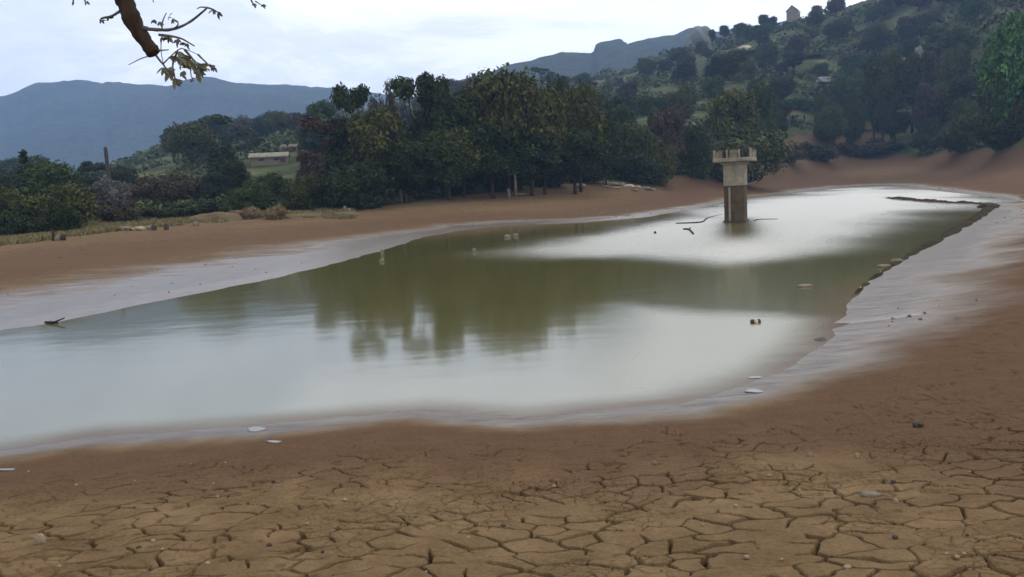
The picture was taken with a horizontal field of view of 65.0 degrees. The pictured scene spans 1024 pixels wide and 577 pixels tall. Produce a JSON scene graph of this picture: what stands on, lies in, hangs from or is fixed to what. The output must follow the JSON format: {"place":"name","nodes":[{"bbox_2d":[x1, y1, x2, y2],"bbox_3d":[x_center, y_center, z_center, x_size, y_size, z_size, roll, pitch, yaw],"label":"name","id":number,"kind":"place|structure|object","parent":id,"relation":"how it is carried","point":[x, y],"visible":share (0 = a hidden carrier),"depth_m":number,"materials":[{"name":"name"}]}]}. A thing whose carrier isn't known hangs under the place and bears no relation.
{"place":"outdoors","nodes":[
{"label":"outdoors","id":0,"kind":"place"},
{"bbox_2d":[0,206,358,245],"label":"dry grass","id":1,"kind":"structure","parent":0,"point":[99,226],"depth_m":62.33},
{"bbox_2d":[0,77,404,173],"bbox_3d":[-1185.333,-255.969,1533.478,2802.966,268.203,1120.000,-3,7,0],"label":"hill","id":2,"kind":"structure","parent":0,"point":[72,123],"depth_m":1308.75,"materials":[{"name":"blue"}]},
{"bbox_2d":[0,0,865,96],"label":"sky","id":3,"kind":"structure","parent":0,"point":[310,43],"materials":[{"name":"white"}]},
{"bbox_2d":[0,186,1018,450],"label":"water","id":4,"kind":"structure","parent":0,"point":[528,320],"depth_m":14.89,"materials":[{"name":"liquid"}]},
{"bbox_2d":[713,148,756,222],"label":"intake tower","id":5,"kind":"structure","parent":4,"relation":"in","point":[735,163],"depth_m":47.25,"materials":[{"name":"concrete"}]},
{"bbox_2d":[0,305,1023,576],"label":"cracked mud","id":6,"kind":"structure","parent":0,"point":[872,391],"depth_m":5.92,"materials":[{"name":"soil"}]},
{"bbox_2d":[0,0,1023,329],"bbox_3d":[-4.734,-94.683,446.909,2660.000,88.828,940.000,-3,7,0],"label":"ground","id":7,"kind":"structure","parent":0,"point":[980,260],"depth_m":50.73,"materials":[{"name":"soil"}]},
{"bbox_2d":[0,170,29,197],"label":"tree","id":8,"kind":"object","parent":7,"relation":"on","point":[10,180],"visible":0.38,"depth_m":70.74,"materials":[{"name":"green plant"}]},
{"bbox_2d":[0,185,42,220],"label":"bush","id":9,"kind":"object","parent":7,"relation":"on","point":[6,193],"visible":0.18,"depth_m":60.97,"materials":[{"name":"green plant"}]},
{"bbox_2d":[0,211,43,235],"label":"bush","id":10,"kind":"object","parent":7,"relation":"on","point":[22,224],"visible":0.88,"depth_m":57.08,"materials":[{"name":"green plant"}]},
{"bbox_2d":[21,159,81,197],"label":"tree","id":11,"kind":"object","parent":7,"relation":"on","point":[40,177],"visible":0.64,"depth_m":71.84,"materials":[{"name":"green plant"}]},
{"bbox_2d":[4,179,101,230],"bbox_3d":[-34.997,-5.920,61.173,6.411,4.746,6.120,-8,8,-36],"label":"bush","id":12,"kind":"object","parent":7,"relation":"on","point":[81,200],"visible":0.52,"depth_m":60.01,"materials":[{"name":"green plant"}]},
{"bbox_2d":[36,201,84,231],"bbox_3d":[-32.633,-4.887,58.289,2.983,2.959,3.125,-5,7,-16],"label":"bush","id":13,"kind":"object","parent":7,"relation":"on","point":[62,217],"visible":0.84,"depth_m":57.40,"materials":[{"name":"green plant"}]},
{"bbox_2d":[72,170,99,193],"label":"tree","id":14,"kind":"object","parent":7,"relation":"on","point":[87,179],"visible":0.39,"depth_m":86.32,"materials":[{"name":"green plant"}]},
{"bbox_2d":[92,177,133,208],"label":"tree","id":15,"kind":"object","parent":7,"relation":"on","point":[111,192],"visible":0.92,"depth_m":70.42,"materials":[{"name":"grey plant"}]},
{"bbox_2d":[95,200,143,221],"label":"scrub","id":16,"kind":"object","parent":7,"relation":"on","point":[128,211],"visible":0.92,"depth_m":66.87,"materials":[{"name":"grey plant"}]},
{"bbox_2d":[110,164,139,185],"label":"tree","id":17,"kind":"object","parent":7,"relation":"on","point":[120,173],"visible":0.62,"depth_m":102.69,"materials":[{"name":"green plant"}]},
{"bbox_2d":[123,174,171,203],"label":"thicket","id":18,"kind":"object","parent":7,"relation":"on","point":[147,187],"visible":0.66,"depth_m":86.39,"materials":[{"name":"grey plant"}]},
{"bbox_2d":[139,203,195,218],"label":"scrub","id":19,"kind":"object","parent":7,"relation":"on","point":[181,209],"visible":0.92,"depth_m":70.22,"materials":[{"name":"green plant"}]},
{"bbox_2d":[72,0,265,89],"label":"overhanging tree","id":20,"kind":"object","parent":7,"relation":"on","point":[131,18],"visible":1,"depth_m":4.82,"materials":[{"name":"brown plant"}]},
{"bbox_2d":[160,172,210,204],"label":"thicket","id":21,"kind":"object","parent":7,"relation":"on","point":[182,186],"visible":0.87,"depth_m":87.48,"materials":[{"name":"grey plant"}]},
{"bbox_2d":[159,121,222,163],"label":"tree","id":22,"kind":"object","parent":7,"relation":"on","point":[195,140],"visible":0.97,"depth_m":152.15,"materials":[{"name":"green plant"}]},
{"bbox_2d":[169,199,230,215],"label":"scrub","id":23,"kind":"object","parent":7,"relation":"on","point":[205,207],"visible":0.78,"depth_m":71.63,"materials":[{"name":"green plant"}]},
{"bbox_2d":[192,113,233,146],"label":"tree","id":24,"kind":"object","parent":7,"relation":"on","point":[213,120],"visible":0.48,"depth_m":162.49,"materials":[{"name":"green plant"}]},
{"bbox_2d":[198,171,229,197],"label":"tree","id":25,"kind":"object","parent":7,"relation":"on","point":[214,184],"visible":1,"depth_m":86.56,"materials":[{"name":"green plant"}]},
{"bbox_2d":[188,212,243,220],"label":"mound","id":26,"kind":"object","parent":7,"relation":"on","point":[213,216],"visible":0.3,"depth_m":67.32,"materials":[{"name":"soil"}]},
{"bbox_2d":[205,142,238,174],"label":"tree","id":27,"kind":"object","parent":7,"relation":"on","point":[218,153],"visible":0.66,"depth_m":95.65,"materials":[{"name":"green plant"}]},
{"bbox_2d":[218,158,252,191],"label":"tree","id":28,"kind":"object","parent":7,"relation":"on","point":[235,173],"visible":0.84,"depth_m":88.10,"materials":[{"name":"green plant"}]},
{"bbox_2d":[234,129,263,151],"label":"tree","id":29,"kind":"object","parent":7,"relation":"on","point":[252,144],"visible":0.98,"depth_m":160.70,"materials":[{"name":"green plant"}]},
{"bbox_2d":[225,179,273,210],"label":"bush","id":30,"kind":"object","parent":7,"relation":"on","point":[258,194],"visible":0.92,"depth_m":78.40,"materials":[{"name":"green plant"}]},
{"bbox_2d":[251,115,283,136],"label":"tree","id":31,"kind":"object","parent":7,"relation":"on","point":[259,127],"visible":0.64,"depth_m":233.70,"materials":[{"name":"green plant"}]},
{"bbox_2d":[248,152,289,165],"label":"house","id":32,"kind":"structure","parent":7,"relation":"on","point":[270,158],"depth_m":146.92,"materials":[{"name":"beige stone"}]},
{"bbox_2d":[250,170,291,201],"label":"tree","id":33,"kind":"object","parent":7,"relation":"on","point":[276,181],"visible":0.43,"depth_m":87.72,"materials":[{"name":"green plant"}]},
{"bbox_2d":[263,204,288,219],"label":"bush","id":34,"kind":"object","parent":7,"relation":"on","point":[277,212],"visible":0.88,"depth_m":68.09,"materials":[{"name":"brown plant"}]},
{"bbox_2d":[261,110,291,134],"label":"tree","id":35,"kind":"object","parent":7,"relation":"on","point":[279,118],"visible":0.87,"depth_m":233.56,"materials":[{"name":"green plant"}]},
{"bbox_2d":[279,170,326,210],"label":"bush","id":36,"kind":"object","parent":7,"relation":"on","point":[306,191],"visible":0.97,"depth_m":78.22,"materials":[{"name":"green plant"}]},
{"bbox_2d":[295,148,327,182],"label":"tree","id":37,"kind":"object","parent":7,"relation":"on","point":[304,156],"visible":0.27,"depth_m":89.29,"materials":[{"name":"brown plant"}]},
{"bbox_2d":[296,127,331,154],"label":"tree","id":38,"kind":"object","parent":7,"relation":"on","point":[311,141],"visible":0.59,"depth_m":137.85,"materials":[{"name":"green plant"}]},
{"bbox_2d":[299,98,337,119],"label":"tree","id":39,"kind":"object","parent":7,"relation":"on","point":[327,108],"visible":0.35,"depth_m":168.55,"materials":[{"name":"green plant"}]},
{"bbox_2d":[297,113,346,176],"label":"tree","id":40,"kind":"object","parent":7,"relation":"on","point":[317,126],"visible":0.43,"depth_m":83.09,"materials":[{"name":"green plant"}]},
{"bbox_2d":[318,125,358,175],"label":"tree","id":41,"kind":"object","parent":7,"relation":"on","point":[341,143],"visible":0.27,"depth_m":81.89,"materials":[{"name":"green plant"}]},
{"bbox_2d":[329,81,371,167],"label":"tree","id":42,"kind":"object","parent":7,"relation":"on","point":[357,97],"visible":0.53,"depth_m":80.99,"materials":[{"name":"green plant"}]},
{"bbox_2d":[319,158,393,209],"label":"bush","id":43,"kind":"object","parent":7,"relation":"on","point":[358,185],"visible":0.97,"depth_m":76.64,"materials":[{"name":"green plant"}]},
{"bbox_2d":[345,105,410,204],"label":"tree","id":44,"kind":"object","parent":7,"relation":"on","point":[375,132],"visible":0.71,"depth_m":78.96,"materials":[{"name":"green plant"}]},
{"bbox_2d":[367,77,400,193],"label":"tree","id":45,"kind":"object","parent":7,"relation":"on","point":[390,98],"visible":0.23,"depth_m":90.16,"materials":[{"name":"green plant"}]},
{"bbox_2d":[380,135,444,202],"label":"tree","id":46,"kind":"object","parent":7,"relation":"on","point":[418,153],"visible":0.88,"depth_m":80.32,"materials":[{"name":"green plant"}]},
{"bbox_2d":[390,71,440,199],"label":"tree","id":47,"kind":"object","parent":7,"relation":"on","point":[427,90],"visible":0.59,"depth_m":85.20,"materials":[{"name":"green plant"}]},
{"bbox_2d":[423,74,452,196],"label":"tree","id":48,"kind":"object","parent":7,"relation":"on","point":[444,85],"visible":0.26,"depth_m":87.42,"materials":[{"name":"green plant"}]},
{"bbox_2d":[414,125,486,199],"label":"tree","id":49,"kind":"object","parent":7,"relation":"on","point":[457,150],"visible":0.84,"depth_m":82.67,"materials":[{"name":"green plant"}]},
{"bbox_2d":[429,86,482,196],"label":"tree","id":50,"kind":"object","parent":7,"relation":"on","point":[461,105],"visible":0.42,"depth_m":85.76,"materials":[{"name":"green plant"}]},
{"bbox_2d":[436,172,488,193],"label":"bush","id":51,"kind":"object","parent":7,"relation":"on","point":[471,182],"visible":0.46,"depth_m":92.65,"materials":[{"name":"green plant"}]},
{"bbox_2d":[463,118,525,198],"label":"tree","id":52,"kind":"object","parent":7,"relation":"on","point":[498,159],"visible":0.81,"depth_m":85.49,"materials":[{"name":"green plant"}]},
{"bbox_2d":[458,62,555,193],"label":"tree","id":53,"kind":"object","parent":7,"relation":"on","point":[507,98],"visible":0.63,"depth_m":87.51,"materials":[{"name":"green plant"}]},
{"bbox_2d":[0,169,1023,325],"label":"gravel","id":54,"kind":"structure","parent":7,"relation":"on","point":[976,299],"depth_m":61.70,"materials":[{"name":"gravel"}]},
{"bbox_2d":[507,130,563,195],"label":"tree","id":55,"kind":"object","parent":7,"relation":"on","point":[532,168],"visible":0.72,"depth_m":89.23,"materials":[{"name":"green plant"}]},
{"bbox_2d":[520,84,569,194],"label":"tree","id":56,"kind":"object","parent":7,"relation":"on","point":[553,101],"visible":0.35,"depth_m":90.91,"materials":[{"name":"green plant"}]},
{"bbox_2d":[73,0,1023,222],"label":"undergrowth","id":57,"kind":"object","parent":7,"relation":"on","point":[199,166],"visible":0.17,"depth_m":250.40,"materials":[{"name":"green plant"}]},
{"bbox_2d":[526,172,571,187],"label":"bush","id":58,"kind":"object","parent":7,"relation":"on","point":[551,180],"visible":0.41,"depth_m":100.48,"materials":[{"name":"green plant"}]},
{"bbox_2d":[551,125,610,194],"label":"tree","id":59,"kind":"object","parent":7,"relation":"on","point":[575,159],"visible":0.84,"depth_m":94.13,"materials":[{"name":"green plant"}]},
{"bbox_2d":[560,79,611,191],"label":"tree","id":60,"kind":"object","parent":7,"relation":"on","point":[584,114],"visible":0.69,"depth_m":96.72,"materials":[{"name":"green plant"}]},
{"bbox_2d":[565,156,607,182],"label":"bush","id":61,"kind":"object","parent":7,"relation":"on","point":[597,175],"visible":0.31,"depth_m":107.13,"materials":[{"name":"green plant"}]},
{"bbox_2d":[596,109,622,184],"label":"tree","id":62,"kind":"object","parent":7,"relation":"on","point":[615,140],"visible":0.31,"depth_m":105.99,"materials":[{"name":"green plant"}]},
{"bbox_2d":[601,93,638,118],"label":"tree","id":63,"kind":"object","parent":7,"relation":"on","point":[610,103],"visible":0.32,"depth_m":166.01,"materials":[{"name":"green plant"}]},
{"bbox_2d":[610,102,638,142],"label":"tree","id":64,"kind":"object","parent":7,"relation":"on","point":[621,113],"visible":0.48,"depth_m":146.51,"materials":[{"name":"green plant"}]},
{"bbox_2d":[604,151,663,184],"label":"bush","id":65,"kind":"object","parent":7,"relation":"on","point":[637,167],"visible":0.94,"depth_m":112.99,"materials":[{"name":"green plant"}]},
{"bbox_2d":[619,119,656,157],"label":"tree","id":66,"kind":"object","parent":7,"relation":"on","point":[633,132],"visible":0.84,"depth_m":114.93,"materials":[{"name":"green plant"}]},
{"bbox_2d":[636,58,657,78],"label":"tree","id":67,"kind":"object","parent":7,"relation":"on","point":[647,66],"visible":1,"depth_m":324.26,"materials":[{"name":"green plant"}]},
{"bbox_2d":[645,96,672,113],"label":"tree","id":68,"kind":"object","parent":7,"relation":"on","point":[660,103],"visible":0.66,"depth_m":182.31,"materials":[{"name":"green plant"}]},
{"bbox_2d":[640,132,679,186],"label":"bush","id":69,"kind":"object","parent":7,"relation":"on","point":[667,157],"visible":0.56,"depth_m":115.20,"materials":[{"name":"green plant"}]},
{"bbox_2d":[647,104,687,158],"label":"tree","id":70,"kind":"object","parent":7,"relation":"on","point":[667,123],"visible":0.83,"depth_m":121.96,"materials":[{"name":"green plant"}]},
{"bbox_2d":[661,79,698,118],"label":"tree","id":71,"kind":"object","parent":7,"relation":"on","point":[685,98],"visible":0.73,"depth_m":197.10,"materials":[{"name":"green plant"}]},
{"bbox_2d":[671,60,698,84],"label":"tree","id":72,"kind":"object","parent":7,"relation":"on","point":[685,69],"visible":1,"depth_m":264.13,"materials":[{"name":"green plant"}]},
{"bbox_2d":[675,149,714,179],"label":"bush","id":73,"kind":"object","parent":7,"relation":"on","point":[702,168],"visible":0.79,"depth_m":127.08,"materials":[{"name":"green plant"}]},
{"bbox_2d":[678,123,712,179],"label":"tree","id":74,"kind":"object","parent":7,"relation":"on","point":[696,142],"visible":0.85,"depth_m":124.91,"materials":[{"name":"green plant"}]},
{"bbox_2d":[685,26,709,49],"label":"crag","id":75,"kind":"structure","parent":7,"relation":"on","point":[696,34],"depth_m":429.80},
{"bbox_2d":[701,73,724,99],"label":"tree","id":76,"kind":"object","parent":7,"relation":"on","point":[715,83],"visible":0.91,"depth_m":224.10,"materials":[{"name":"green plant"}]},
{"bbox_2d":[702,52,744,85],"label":"tree","id":77,"kind":"object","parent":7,"relation":"on","point":[725,65],"visible":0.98,"depth_m":243.94,"materials":[{"name":"green plant"}]},
{"bbox_2d":[698,85,763,145],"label":"tree","id":78,"kind":"object","parent":7,"relation":"on","point":[728,109],"visible":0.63,"depth_m":137.97,"materials":[{"name":"green plant"}]},
{"bbox_2d":[706,122,796,182],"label":"bush","id":79,"kind":"object","parent":7,"relation":"on","point":[771,151],"visible":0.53,"depth_m":132.76,"materials":[{"name":"green plant"}]},
{"bbox_2d":[748,78,778,133],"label":"tree","id":80,"kind":"object","parent":7,"relation":"on","point":[766,101],"visible":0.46,"depth_m":157.46,"materials":[{"name":"green plant"}]},
{"bbox_2d":[754,40,779,67],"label":"tree","id":81,"kind":"object","parent":7,"relation":"on","point":[767,54],"visible":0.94,"depth_m":281.69,"materials":[{"name":"green plant"}]},
{"bbox_2d":[769,74,799,99],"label":"tree","id":82,"kind":"object","parent":7,"relation":"on","point":[778,81],"visible":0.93,"depth_m":227.89,"materials":[{"name":"green plant"}]},
{"bbox_2d":[781,50,809,69],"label":"tree","id":83,"kind":"object","parent":7,"relation":"on","point":[793,59],"visible":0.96,"depth_m":274.82,"materials":[{"name":"green plant"}]},
{"bbox_2d":[796,141,840,160],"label":"bush","id":84,"kind":"object","parent":7,"relation":"on","point":[821,152],"visible":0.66,"depth_m":187.79,"materials":[{"name":"green plant"}]},
{"bbox_2d":[813,104,848,147],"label":"tree","id":85,"kind":"object","parent":7,"relation":"on","point":[831,122],"visible":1,"depth_m":200.44,"materials":[{"name":"green plant"}]},
{"bbox_2d":[822,21,849,38],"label":"tree","id":86,"kind":"object","parent":7,"relation":"on","point":[833,29],"visible":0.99,"depth_m":313.11,"materials":[{"name":"green plant"}]},
{"bbox_2d":[842,99,867,155],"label":"tree","id":87,"kind":"object","parent":7,"relation":"on","point":[855,114],"visible":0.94,"depth_m":203.28,"materials":[{"name":"green plant"}]},
{"bbox_2d":[834,137,889,155],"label":"bush","id":88,"kind":"object","parent":7,"relation":"on","point":[877,145],"visible":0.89,"depth_m":202.33,"materials":[{"name":"green plant"}]},
{"bbox_2d":[860,51,888,138],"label":"tree","id":89,"kind":"object","parent":7,"relation":"on","point":[874,71],"visible":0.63,"depth_m":209.42,"materials":[{"name":"green plant"}]},
{"bbox_2d":[861,22,893,49],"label":"tree","id":90,"kind":"object","parent":7,"relation":"on","point":[880,32],"visible":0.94,"depth_m":287.10,"materials":[{"name":"green plant"}]},
{"bbox_2d":[864,73,896,152],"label":"tree","id":91,"kind":"object","parent":7,"relation":"on","point":[879,104],"visible":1,"depth_m":205.77,"materials":[{"name":"green plant"}]},
{"bbox_2d":[881,47,904,138],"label":"tree","id":92,"kind":"object","parent":7,"relation":"on","point":[893,61],"visible":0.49,"depth_m":211.51,"materials":[{"name":"green plant"}]},
{"bbox_2d":[885,110,913,142],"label":"tree","id":93,"kind":"object","parent":7,"relation":"on","point":[901,119],"visible":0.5,"depth_m":209.00,"materials":[{"name":"green plant"}]},
{"bbox_2d":[896,37,923,57],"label":"tree","id":94,"kind":"object","parent":7,"relation":"on","point":[907,46],"visible":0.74,"depth_m":259.51,"materials":[{"name":"green plant"}]},
{"bbox_2d":[895,50,926,133],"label":"tree","id":95,"kind":"object","parent":7,"relation":"on","point":[911,76],"visible":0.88,"depth_m":208.06,"materials":[{"name":"green plant"}]},
{"bbox_2d":[908,134,940,148],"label":"bush","id":96,"kind":"object","parent":7,"relation":"on","point":[918,141],"visible":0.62,"depth_m":189.29,"materials":[{"name":"green plant"}]},
{"bbox_2d":[912,109,940,138],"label":"tree","id":97,"kind":"object","parent":7,"relation":"on","point":[930,129],"visible":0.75,"depth_m":195.90,"materials":[{"name":"green plant"}]},
{"bbox_2d":[855,196,1000,293],"bbox_3d":[25.027,-4.440,46.362,7.281,0.365,76.066,0,8,25],"label":"mud lip","id":98,"kind":"object","parent":7,"relation":"on","point":[976,217],"visible":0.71,"depth_m":33.20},
{"bbox_2d":[911,80,944,126],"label":"tree","id":99,"kind":"object","parent":7,"relation":"on","point":[929,98],"visible":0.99,"depth_m":194.99,"materials":[{"name":"green plant"}]},
{"bbox_2d":[921,49,940,85],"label":"tree","id":100,"kind":"object","parent":7,"relation":"on","point":[929,59],"visible":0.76,"depth_m":215.84,"materials":[{"name":"green plant"}]},
{"bbox_2d":[931,80,953,122],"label":"tree","id":101,"kind":"object","parent":7,"relation":"on","point":[945,113],"visible":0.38,"depth_m":196.68,"materials":[{"name":"green plant"}]},
{"bbox_2d":[942,42,972,76],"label":"tree","id":102,"kind":"object","parent":7,"relation":"on","point":[961,55],"visible":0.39,"depth_m":212.85,"materials":[{"name":"green plant"}]},
{"bbox_2d":[938,23,980,52],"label":"tree","id":103,"kind":"object","parent":7,"relation":"on","point":[952,37],"visible":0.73,"depth_m":228.95,"materials":[{"name":"green plant"}]},
{"bbox_2d":[945,102,981,153],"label":"bush","id":104,"kind":"object","parent":7,"relation":"on","point":[961,124],"visible":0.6,"depth_m":161.40,"materials":[{"name":"green plant"}]},
{"bbox_2d":[961,0,992,23],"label":"tree","id":105,"kind":"object","parent":7,"relation":"on","point":[980,6],"visible":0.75,"depth_m":252.90,"materials":[{"name":"green plant"}]},
{"bbox_2d":[971,118,1023,147],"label":"bush","id":106,"kind":"object","parent":7,"relation":"on","point":[993,134],"visible":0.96,"depth_m":134.99,"materials":[{"name":"green plant"}]},
{"bbox_2d":[975,8,1023,145],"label":"tree","id":107,"kind":"object","parent":7,"relation":"on","point":[1002,71],"visible":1,"depth_m":131.07,"materials":[{"name":"green plant"}]},
{"bbox_2d":[978,97,1023,150],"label":"bush","id":108,"kind":"object","parent":7,"relation":"on","point":[986,117],"visible":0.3,"depth_m":138.21,"materials":[{"name":"green plant"}]},
{"bbox_2d":[461,18,804,80],"bbox_3d":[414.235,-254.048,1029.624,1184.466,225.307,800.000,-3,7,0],"label":"distant ridge","id":109,"kind":"structure","parent":0,"point":[617,54],"depth_m":920.36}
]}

